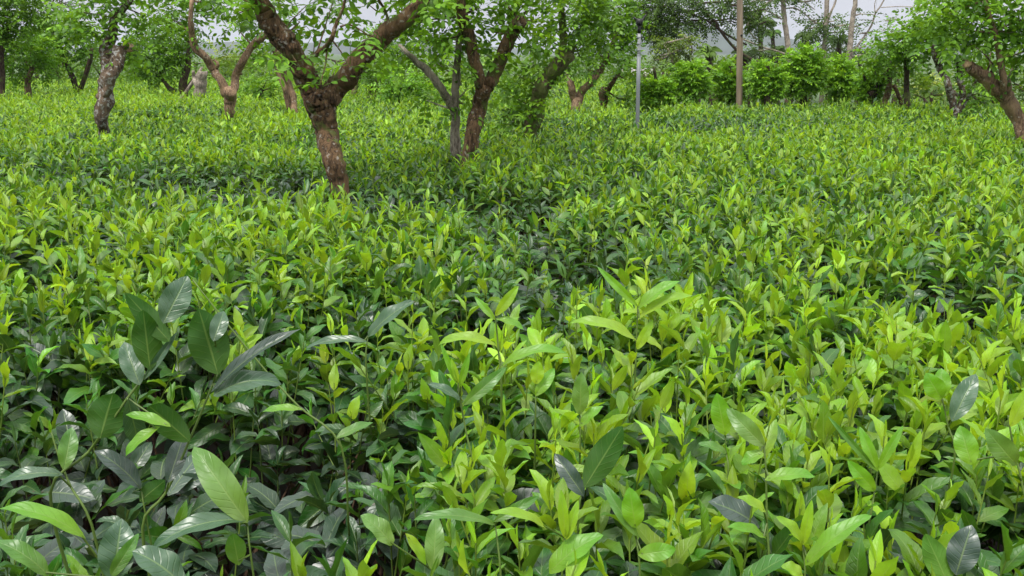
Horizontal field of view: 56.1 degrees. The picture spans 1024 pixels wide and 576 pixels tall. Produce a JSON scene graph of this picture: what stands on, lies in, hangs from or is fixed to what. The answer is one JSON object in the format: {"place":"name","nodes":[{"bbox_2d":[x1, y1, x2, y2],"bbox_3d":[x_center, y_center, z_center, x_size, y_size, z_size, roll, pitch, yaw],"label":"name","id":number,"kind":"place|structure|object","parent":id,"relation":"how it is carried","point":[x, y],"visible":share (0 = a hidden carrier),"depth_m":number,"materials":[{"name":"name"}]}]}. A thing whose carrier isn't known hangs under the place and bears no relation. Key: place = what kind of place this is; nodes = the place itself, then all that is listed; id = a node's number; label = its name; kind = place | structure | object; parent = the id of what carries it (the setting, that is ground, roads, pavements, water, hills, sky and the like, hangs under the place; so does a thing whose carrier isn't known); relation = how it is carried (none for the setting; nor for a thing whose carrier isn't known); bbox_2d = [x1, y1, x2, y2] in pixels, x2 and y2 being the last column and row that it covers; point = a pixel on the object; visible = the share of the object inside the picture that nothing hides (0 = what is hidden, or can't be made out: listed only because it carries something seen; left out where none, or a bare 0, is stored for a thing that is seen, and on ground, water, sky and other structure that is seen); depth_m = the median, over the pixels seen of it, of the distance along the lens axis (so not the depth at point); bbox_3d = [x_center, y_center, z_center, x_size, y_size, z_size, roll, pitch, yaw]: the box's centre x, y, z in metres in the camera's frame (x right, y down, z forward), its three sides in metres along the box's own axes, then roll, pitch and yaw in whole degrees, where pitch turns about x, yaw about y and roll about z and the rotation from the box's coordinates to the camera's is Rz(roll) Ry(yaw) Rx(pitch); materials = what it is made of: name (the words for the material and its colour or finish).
{"place":"outdoors","nodes":[
{"label":"outdoors","id":0,"kind":"place"},
{"bbox_2d":[7,41,576,54],"bbox_3d":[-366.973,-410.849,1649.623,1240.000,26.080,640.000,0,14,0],"label":"hill","id":1,"kind":"structure","parent":0,"point":[334,48],"depth_m":1477.55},
{"bbox_2d":[0,0,1023,50],"label":"sky","id":2,"kind":"structure","parent":0,"point":[842,7],"materials":[{"name":"white"}]},
{"bbox_2d":[2,54,1023,575],"bbox_3d":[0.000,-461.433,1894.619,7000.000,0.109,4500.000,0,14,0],"label":"ground","id":3,"kind":"structure","parent":0,"point":[292,468],"depth_m":4.15,"materials":[{"name":"soil"}]},
{"bbox_2d":[0,0,64,97],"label":"shade tree","id":4,"kind":"object","parent":3,"relation":"on","point":[7,16],"visible":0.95,"depth_m":14.41,"materials":[{"name":"green plant"}]},
{"bbox_2d":[4,30,72,96],"bbox_3d":[-7.740,-3.130,15.523,1.297,2.165,0.894,0,14,0],"label":"shade tree","id":5,"kind":"object","parent":3,"relation":"on","point":[27,79],"visible":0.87,"depth_m":15.31,"materials":[{"name":"green plant"}]},
{"bbox_2d":[26,48,83,84],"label":"shrub","id":6,"kind":"object","parent":3,"relation":"on","point":[56,72],"visible":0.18,"depth_m":20.16,"materials":[{"name":"green plant"}]},
{"bbox_2d":[19,0,95,78],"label":"feathery tree","id":7,"kind":"object","parent":3,"relation":"on","point":[65,4],"visible":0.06,"depth_m":25.92,"materials":[{"name":"green plant"}]},
{"bbox_2d":[18,3,102,93],"bbox_3d":[-7.505,-3.486,16.159,1.690,2.536,0.928,0,14,0],"label":"shade tree","id":8,"kind":"object","parent":3,"relation":"on","point":[80,53],"visible":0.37,"depth_m":15.94,"materials":[{"name":"green plant"}]},
{"bbox_2d":[43,60,98,80],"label":"shrub","id":9,"kind":"object","parent":3,"relation":"on","point":[79,74],"visible":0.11,"depth_m":24.21,"materials":[{"name":"green plant"}]},
{"bbox_2d":[71,38,119,80],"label":"shrub","id":10,"kind":"object","parent":3,"relation":"on","point":[97,68],"visible":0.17,"depth_m":22.99,"materials":[{"name":"green plant"}]},
{"bbox_2d":[39,0,184,137],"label":"shade tree","id":11,"kind":"object","parent":3,"relation":"on","point":[113,57],"visible":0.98,"depth_m":8.44,"materials":[{"name":"green plant"}]},
{"bbox_2d":[99,56,172,121],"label":"shrub","id":12,"kind":"object","parent":3,"relation":"on","point":[128,78],"visible":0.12,"depth_m":21.44,"materials":[{"name":"green plant"}]},
{"bbox_2d":[116,11,206,96],"bbox_3d":[-5.557,-3.153,15.191,1.552,2.373,0.979,0,14,0],"label":"shade tree","id":13,"kind":"object","parent":3,"relation":"on","point":[168,61],"visible":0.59,"depth_m":14.98,"materials":[{"name":"green plant"}]},
{"bbox_2d":[159,55,214,80],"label":"shrub","id":14,"kind":"object","parent":3,"relation":"on","point":[190,75],"visible":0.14,"depth_m":24.13,"materials":[{"name":"green plant"}]},
{"bbox_2d":[192,70,207,101],"bbox_3d":[-4.860,-2.586,14.787,0.548,1.498,0.282,2,14,9],"label":"tree stump","id":15,"kind":"object","parent":3,"relation":"on","point":[200,82],"visible":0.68,"depth_m":14.54,"materials":[{"name":"grey wood"}]},
{"bbox_2d":[133,0,267,123],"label":"shade tree","id":16,"kind":"object","parent":3,"relation":"on","point":[228,94],"visible":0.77,"depth_m":10.05,"materials":[{"name":"green plant"}]},
{"bbox_2d":[191,48,258,80],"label":"shrub","id":17,"kind":"object","parent":3,"relation":"on","point":[221,63],"visible":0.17,"depth_m":25.08,"materials":[{"name":"green plant"}]},
{"bbox_2d":[202,39,274,77],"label":"feathery tree","id":18,"kind":"object","parent":3,"relation":"on","point":[228,56],"visible":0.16,"depth_m":32.92,"materials":[{"name":"green plant"}]},
{"bbox_2d":[207,58,274,86],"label":"shrub","id":19,"kind":"object","parent":3,"relation":"on","point":[243,71],"visible":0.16,"depth_m":20.46,"materials":[{"name":"green plant"}]},
{"bbox_2d":[226,70,300,102],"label":"bush","id":20,"kind":"object","parent":3,"relation":"on","point":[261,89],"visible":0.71,"depth_m":13.65,"materials":[{"name":"green plant"}]},
{"bbox_2d":[222,0,306,178],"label":"shade tree","id":21,"kind":"object","parent":3,"relation":"on","point":[289,95],"visible":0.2,"depth_m":11.45,"materials":[{"name":"green plant"}]},
{"bbox_2d":[246,49,294,83],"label":"shrub","id":22,"kind":"object","parent":3,"relation":"on","point":[263,71],"visible":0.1,"depth_m":22.11,"materials":[{"name":"green plant"}]},
{"bbox_2d":[171,0,462,207],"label":"shade tree","id":23,"kind":"object","parent":3,"relation":"on","point":[321,102],"visible":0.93,"depth_m":5.24,"materials":[{"name":"green plant"}]},
{"bbox_2d":[308,46,344,71],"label":"broadleaf tree","id":24,"kind":"object","parent":3,"relation":"on","point":[311,52],"visible":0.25,"depth_m":43.88,"materials":[{"name":"green plant"}]},
{"bbox_2d":[315,57,365,84],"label":"shrub","id":25,"kind":"object","parent":3,"relation":"on","point":[328,66],"visible":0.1,"depth_m":21.02,"materials":[{"name":"green plant"}]},
{"bbox_2d":[363,58,406,101],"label":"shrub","id":26,"kind":"object","parent":3,"relation":"on","point":[374,78],"visible":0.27,"depth_m":15.19,"materials":[{"name":"green plant"}]},
{"bbox_2d":[349,23,431,144],"bbox_3d":[-1.891,-3.120,14.873,1.450,2.422,0.792,0,14,0],"label":"shade tree","id":27,"kind":"object","parent":3,"relation":"on","point":[355,89],"visible":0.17,"depth_m":14.75,"materials":[{"name":"green plant"}]},
{"bbox_2d":[362,59,450,108],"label":"bush","id":28,"kind":"object","parent":3,"relation":"on","point":[408,87],"visible":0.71,"depth_m":13.27,"materials":[{"name":"green plant"}]},
{"bbox_2d":[389,52,446,82],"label":"shrub","id":29,"kind":"object","parent":3,"relation":"on","point":[419,70],"visible":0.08,"depth_m":21.87,"materials":[{"name":"green plant"}]},
{"bbox_2d":[371,15,503,169],"bbox_3d":[-0.542,-0.981,6.874,1.059,2.083,0.969,0,14,0],"label":"shade tree","id":30,"kind":"object","parent":3,"relation":"on","point":[452,102],"visible":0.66,"depth_m":6.60,"materials":[{"name":"green plant"}]},
{"bbox_2d":[368,0,589,234],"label":"shade tree","id":31,"kind":"object","parent":3,"relation":"on","point":[515,26],"visible":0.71,"depth_m":6.36,"materials":[{"name":"green plant"}]},
{"bbox_2d":[468,46,521,80],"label":"shrub","id":32,"kind":"object","parent":3,"relation":"on","point":[485,71],"visible":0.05,"depth_m":23.58,"materials":[{"name":"green plant"}]},
{"bbox_2d":[0,74,1023,575],"bbox_3d":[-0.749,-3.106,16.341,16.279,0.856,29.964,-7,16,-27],"label":"tea leaves","id":33,"kind":"object","parent":3,"relation":"on","point":[142,118],"visible":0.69,"depth_m":2.59,"materials":[{"name":"green plant"}]},
{"bbox_2d":[0,420,104,575],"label":"tea shoot","id":34,"kind":"object","parent":33,"relation":"on","point":[66,450],"visible":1,"depth_m":1.21,"materials":[{"name":"green plant"}]},
{"bbox_2d":[0,501,185,575],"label":"tea shoot","id":35,"kind":"object","parent":33,"relation":"on","point":[118,553],"visible":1,"depth_m":1.11,"materials":[{"name":"green plant"}]},
{"bbox_2d":[49,276,191,575],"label":"tea shoot","id":36,"kind":"object","parent":33,"relation":"on","point":[108,415],"visible":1,"depth_m":1.20,"materials":[{"name":"green plant"}]},
{"bbox_2d":[94,449,164,544],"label":"tea shoot","id":37,"kind":"object","parent":33,"relation":"on","point":[124,469],"visible":0.98,"depth_m":1.26,"materials":[{"name":"green plant"}]},
{"bbox_2d":[154,447,254,575],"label":"tea shoot","id":38,"kind":"object","parent":33,"relation":"on","point":[220,484],"visible":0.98,"depth_m":1.20,"materials":[{"name":"green plant"}]},
{"bbox_2d":[192,279,372,535],"bbox_3d":[-0.340,0.191,1.422,0.261,0.403,0.049,1,14,4],"label":"tea shoot","id":39,"kind":"object","parent":33,"relation":"on","point":[350,429],"visible":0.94,"depth_m":1.41,"materials":[{"name":"green plant"}]},
{"bbox_2d":[307,300,413,434],"bbox_3d":[-0.288,0.160,1.846,0.210,0.284,0.054,0,14,0],"label":"tea shoot","id":40,"kind":"object","parent":33,"relation":"on","point":[388,314],"visible":1,"depth_m":1.82,"materials":[{"name":"green plant"}]},
{"bbox_2d":[360,513,444,569],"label":"tea shoot","id":41,"kind":"object","parent":33,"relation":"on","point":[379,528],"visible":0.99,"depth_m":1.28,"materials":[{"name":"green plant"}]},
{"bbox_2d":[429,344,505,524],"bbox_3d":[-0.070,0.274,1.542,0.122,0.388,0.048,0,14,0],"label":"tea shoot","id":42,"kind":"object","parent":33,"relation":"on","point":[484,386],"visible":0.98,"depth_m":1.50,"materials":[{"name":"green plant"}]},
{"bbox_2d":[414,496,537,575],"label":"tea shoot","id":43,"kind":"object","parent":33,"relation":"on","point":[467,515],"visible":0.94,"depth_m":1.19,"materials":[{"name":"green plant"}]},
{"bbox_2d":[438,286,566,440],"bbox_3d":[-0.015,0.160,1.712,0.233,0.340,0.054,0,14,0],"label":"tea shoot","id":44,"kind":"object","parent":33,"relation":"on","point":[506,301],"visible":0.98,"depth_m":1.69,"materials":[{"name":"green plant"}]},
{"bbox_2d":[0,131,1023,575],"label":"tea shoot","id":45,"kind":"object","parent":33,"relation":"on","point":[334,355],"depth_m":2.16,"materials":[{"name":"green plant"}]},
{"bbox_2d":[530,361,554,469],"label":"tea shoot","id":46,"kind":"object","parent":33,"relation":"on","point":[541,380],"visible":0.95,"depth_m":1.59,"materials":[{"name":"green plant"}]},
{"bbox_2d":[491,490,602,575],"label":"tea shoot","id":47,"kind":"object","parent":33,"relation":"on","point":[563,553],"visible":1,"depth_m":1.21,"materials":[{"name":"green plant"}]},
{"bbox_2d":[572,372,602,473],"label":"tea shoot","id":48,"kind":"object","parent":33,"relation":"on","point":[580,395],"visible":0.88,"depth_m":1.53,"materials":[{"name":"green plant"}]},
{"bbox_2d":[554,426,623,533],"bbox_3d":[0.106,0.326,1.351,0.095,0.281,0.035,0,14,0],"label":"tea shoot","id":49,"kind":"object","parent":33,"relation":"on","point":[603,456],"visible":0.95,"depth_m":1.33,"materials":[{"name":"green plant"}]},
{"bbox_2d":[571,267,691,419],"bbox_3d":[0.238,0.156,1.947,0.249,0.399,0.057,0,14,0],"label":"tea shoot","id":50,"kind":"object","parent":33,"relation":"on","point":[652,294],"visible":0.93,"depth_m":1.91,"materials":[{"name":"green plant"}]},
{"bbox_2d":[603,483,675,575],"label":"tea shoot","id":51,"kind":"object","parent":33,"relation":"on","point":[628,510],"visible":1,"depth_m":1.23,"materials":[{"name":"green plant"}]},
{"bbox_2d":[698,393,731,539],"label":"tea shoot","id":52,"kind":"object","parent":33,"relation":"on","point":[722,424],"visible":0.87,"depth_m":1.44,"materials":[{"name":"green plant"}]},
{"bbox_2d":[708,494,767,575],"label":"tea shoot","id":53,"kind":"object","parent":33,"relation":"on","point":[729,507],"visible":0.78,"depth_m":1.31,"materials":[{"name":"green plant"}]},
{"bbox_2d":[727,409,814,575],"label":"tea shoot","id":54,"kind":"object","parent":33,"relation":"on","point":[746,428],"visible":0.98,"depth_m":1.24,"materials":[{"name":"green plant"}]},
{"bbox_2d":[776,500,871,575],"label":"tea shoot","id":55,"kind":"object","parent":33,"relation":"on","point":[830,537],"visible":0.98,"depth_m":1.21,"materials":[{"name":"green plant"}]},
{"bbox_2d":[828,416,902,524],"bbox_3d":[0.495,0.339,1.381,0.099,0.322,0.042,0,14,0],"label":"tea shoot","id":56,"kind":"object","parent":33,"relation":"on","point":[867,453],"visible":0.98,"depth_m":1.35,"materials":[{"name":"green plant"}]},
{"bbox_2d":[923,368,978,490],"bbox_3d":[0.680,0.274,1.520,0.097,0.303,0.042,0,14,0],"label":"tea shoot","id":57,"kind":"object","parent":33,"relation":"on","point":[937,386],"visible":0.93,"depth_m":1.49,"materials":[{"name":"green plant"}]},
{"bbox_2d":[922,525,980,575],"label":"tea shoot","id":58,"kind":"object","parent":33,"relation":"on","point":[960,555],"visible":1,"depth_m":1.25,"materials":[{"name":"green plant"}]},
{"bbox_2d":[953,390,1023,569],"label":"tea shoot","id":59,"kind":"object","parent":33,"relation":"on","point":[1002,448],"visible":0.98,"depth_m":1.26,"materials":[{"name":"green plant"}]},
{"bbox_2d":[460,0,636,235],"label":"shade tree","id":60,"kind":"object","parent":3,"relation":"on","point":[534,105],"visible":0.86,"depth_m":8.16,"materials":[{"name":"green plant"}]},
{"bbox_2d":[536,0,655,114],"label":"shade tree","id":61,"kind":"object","parent":3,"relation":"on","point":[577,98],"visible":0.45,"depth_m":11.56,"materials":[{"name":"green plant"}]},
{"bbox_2d":[565,62,628,82],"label":"shrub","id":62,"kind":"object","parent":3,"relation":"on","point":[600,77],"visible":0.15,"depth_m":22.84,"materials":[{"name":"green plant"}]},
{"bbox_2d":[597,53,651,110],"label":"shade tree","id":63,"kind":"object","parent":3,"relation":"on","point":[604,93],"visible":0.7,"depth_m":12.29,"materials":[{"name":"green plant"}]},
{"bbox_2d":[633,14,646,128],"bbox_3d":[1.167,-1.504,9.001,0.114,2.049,0.070,7,15,27],"label":"sprinkler pipe","id":64,"kind":"object","parent":3,"relation":"on","point":[639,22],"visible":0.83,"depth_m":8.86,"materials":[{"name":"grey plastic"}]},
{"bbox_2d":[623,66,684,113],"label":"bush","id":65,"kind":"object","parent":3,"relation":"on","point":[656,92],"visible":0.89,"depth_m":12.36,"materials":[{"name":"green plant"}]},
{"bbox_2d":[640,59,681,98],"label":"shrub","id":66,"kind":"object","parent":3,"relation":"on","point":[652,73],"visible":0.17,"depth_m":19.49,"materials":[{"name":"green plant"}]},
{"bbox_2d":[645,28,706,96],"bbox_3d":[4.025,-5.170,23.482,1.654,2.390,1.325,0,14,0],"label":"feathery tree","id":67,"kind":"object","parent":3,"relation":"on","point":[670,53],"visible":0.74,"depth_m":23.24,"materials":[{"name":"green plant"}]},
{"bbox_2d":[665,58,717,141],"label":"shrub","id":68,"kind":"object","parent":3,"relation":"on","point":[694,79],"visible":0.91,"depth_m":12.66,"materials":[{"name":"green plant"}]},
{"bbox_2d":[666,46,736,111],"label":"shrub","id":69,"kind":"object","parent":3,"relation":"on","point":[710,67],"visible":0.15,"depth_m":15.71,"materials":[{"name":"green plant"}]},
{"bbox_2d":[616,0,788,104],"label":"feathery tree","id":70,"kind":"object","parent":3,"relation":"on","point":[665,25],"visible":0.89,"depth_m":24.88,"materials":[{"name":"green plant"}]},
{"bbox_2d":[693,43,722,104],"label":"palm tree","id":71,"kind":"object","parent":3,"relation":"on","point":[711,53],"visible":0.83,"depth_m":21.32,"materials":[{"name":"green plant"}]},
{"bbox_2d":[708,56,752,109],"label":"shrub","id":72,"kind":"object","parent":3,"relation":"on","point":[724,78],"visible":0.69,"depth_m":13.02,"materials":[{"name":"green plant"}]},
{"bbox_2d":[736,0,742,108],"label":"wooden pole","id":73,"kind":"object","parent":3,"relation":"on","point":[739,75],"visible":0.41,"depth_m":12.60,"materials":[{"name":"brown wood"}]},
{"bbox_2d":[731,49,760,106],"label":"palm tree","id":74,"kind":"object","parent":3,"relation":"on","point":[750,53],"visible":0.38,"depth_m":26.22,"materials":[{"name":"green plant"}]},
{"bbox_2d":[728,44,777,108],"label":"broadleaf tree","id":75,"kind":"object","parent":3,"relation":"on","point":[769,57],"visible":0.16,"depth_m":29.05,"materials":[{"name":"green plant"}]},
{"bbox_2d":[743,14,778,105],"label":"palm tree","id":76,"kind":"object","parent":3,"relation":"on","point":[761,48],"visible":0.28,"depth_m":30.69,"materials":[{"name":"green plant"}]},
{"bbox_2d":[742,54,792,111],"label":"shrub","id":77,"kind":"object","parent":3,"relation":"on","point":[770,86],"visible":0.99,"depth_m":12.34,"materials":[{"name":"green plant"}]},
{"bbox_2d":[764,29,781,62],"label":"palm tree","id":78,"kind":"object","parent":3,"relation":"on","point":[778,31],"visible":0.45,"depth_m":36.71,"materials":[{"name":"green plant"}]},
{"bbox_2d":[756,42,795,106],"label":"broadleaf tree","id":79,"kind":"object","parent":3,"relation":"on","point":[768,44],"visible":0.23,"depth_m":30.08,"materials":[{"name":"green plant"}]},
{"bbox_2d":[732,0,822,100],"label":"feathery tree","id":80,"kind":"object","parent":3,"relation":"on","point":[783,5],"visible":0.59,"depth_m":28.86,"materials":[{"name":"green plant"}]},
{"bbox_2d":[755,62,815,107],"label":"shrub","id":81,"kind":"object","parent":3,"relation":"on","point":[798,99],"visible":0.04,"depth_m":17.33,"materials":[{"name":"green plant"}]},
{"bbox_2d":[794,31,818,98],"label":"palm tree","id":82,"kind":"object","parent":3,"relation":"on","point":[797,36],"visible":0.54,"depth_m":34.81,"materials":[{"name":"green plant"}]},
{"bbox_2d":[775,40,839,107],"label":"shrub","id":83,"kind":"object","parent":3,"relation":"on","point":[808,70],"visible":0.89,"depth_m":12.62,"materials":[{"name":"green plant"}]},
{"bbox_2d":[790,0,869,103],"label":"feathery tree","id":84,"kind":"object","parent":3,"relation":"on","point":[826,33],"visible":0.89,"depth_m":31.78,"materials":[{"name":"green plant"}]},
{"bbox_2d":[815,38,847,59],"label":"broadleaf tree","id":85,"kind":"object","parent":3,"relation":"on","point":[833,48],"visible":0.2,"depth_m":33.91,"materials":[{"name":"green plant"}]},
{"bbox_2d":[827,34,847,58],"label":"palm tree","id":86,"kind":"object","parent":3,"relation":"on","point":[839,44],"visible":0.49,"depth_m":32.86,"materials":[{"name":"green plant"}]},
{"bbox_2d":[820,51,862,105],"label":"shrub","id":87,"kind":"object","parent":3,"relation":"on","point":[840,86],"visible":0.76,"depth_m":12.99,"materials":[{"name":"green plant"}]},
{"bbox_2d":[829,0,912,66],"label":"feathery tree","id":88,"kind":"object","parent":3,"relation":"on","point":[851,33],"visible":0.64,"depth_m":29.91,"materials":[{"name":"green plant"}]},
{"bbox_2d":[848,66,893,104],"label":"shade tree","id":89,"kind":"object","parent":3,"relation":"on","point":[864,89],"visible":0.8,"depth_m":12.34,"materials":[{"name":"green plant"}]},
{"bbox_2d":[848,38,919,108],"bbox_3d":[4.636,-2.193,12.128,0.820,1.935,0.817,0,14,0],"label":"shade tree","id":90,"kind":"object","parent":3,"relation":"on","point":[889,76],"visible":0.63,"depth_m":12.02,"materials":[{"name":"green plant"}]},
{"bbox_2d":[849,11,935,121],"bbox_3d":[4.667,-2.223,11.649,1.255,2.210,0.824,0,14,0],"label":"shade tree","id":91,"kind":"object","parent":3,"relation":"on","point":[891,46],"visible":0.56,"depth_m":11.48,"materials":[{"name":"green plant"}]},
{"bbox_2d":[889,65,940,104],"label":"shrub","id":92,"kind":"object","parent":3,"relation":"on","point":[911,91],"visible":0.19,"depth_m":18.13,"materials":[{"name":"green plant"}]},
{"bbox_2d":[882,63,970,111],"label":"shrub","id":93,"kind":"object","parent":3,"relation":"on","point":[924,85],"visible":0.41,"depth_m":15.13,"materials":[{"name":"green plant"}]},
{"bbox_2d":[901,73,955,103],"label":"mound bush","id":94,"kind":"object","parent":3,"relation":"on","point":[937,82],"visible":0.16,"depth_m":27.23,"materials":[{"name":"green plant"}]},
{"bbox_2d":[889,0,1001,124],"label":"shade tree","id":95,"kind":"object","parent":3,"relation":"on","point":[964,97],"visible":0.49,"depth_m":11.01,"materials":[{"name":"green plant"}]},
{"bbox_2d":[905,0,1023,146],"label":"shade tree","id":96,"kind":"object","parent":3,"relation":"on","point":[1001,92],"visible":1,"depth_m":6.91,"materials":[{"name":"green plant"}]},
{"bbox_2d":[917,62,1017,112],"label":"shrub","id":97,"kind":"object","parent":3,"relation":"on","point":[964,73],"visible":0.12,"depth_m":16.07,"materials":[{"name":"green plant"}]},
{"bbox_2d":[958,62,1021,106],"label":"shrub","id":98,"kind":"object","parent":3,"relation":"on","point":[984,96],"visible":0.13,"depth_m":19.31,"materials":[{"name":"green plant"}]},
{"bbox_2d":[976,85,1023,107],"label":"shrub","id":99,"kind":"object","parent":3,"relation":"on","point":[1017,86],"visible":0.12,"depth_m":19.11,"materials":[{"name":"green plant"}]},
{"bbox_2d":[982,64,1023,100],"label":"shrub","id":100,"kind":"object","parent":3,"relation":"on","point":[1021,90],"visible":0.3,"depth_m":19.21,"materials":[{"name":"green plant"}]},
{"bbox_2d":[594,26,830,54],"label":"hill","id":101,"kind":"structure","parent":0,"point":[724,46],"depth_m":1278.48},
{"bbox_2d":[821,46,1023,53],"bbox_3d":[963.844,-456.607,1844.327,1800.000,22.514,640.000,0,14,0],"label":"hill","id":102,"kind":"structure","parent":0,"point":[863,48],"depth_m":1679.69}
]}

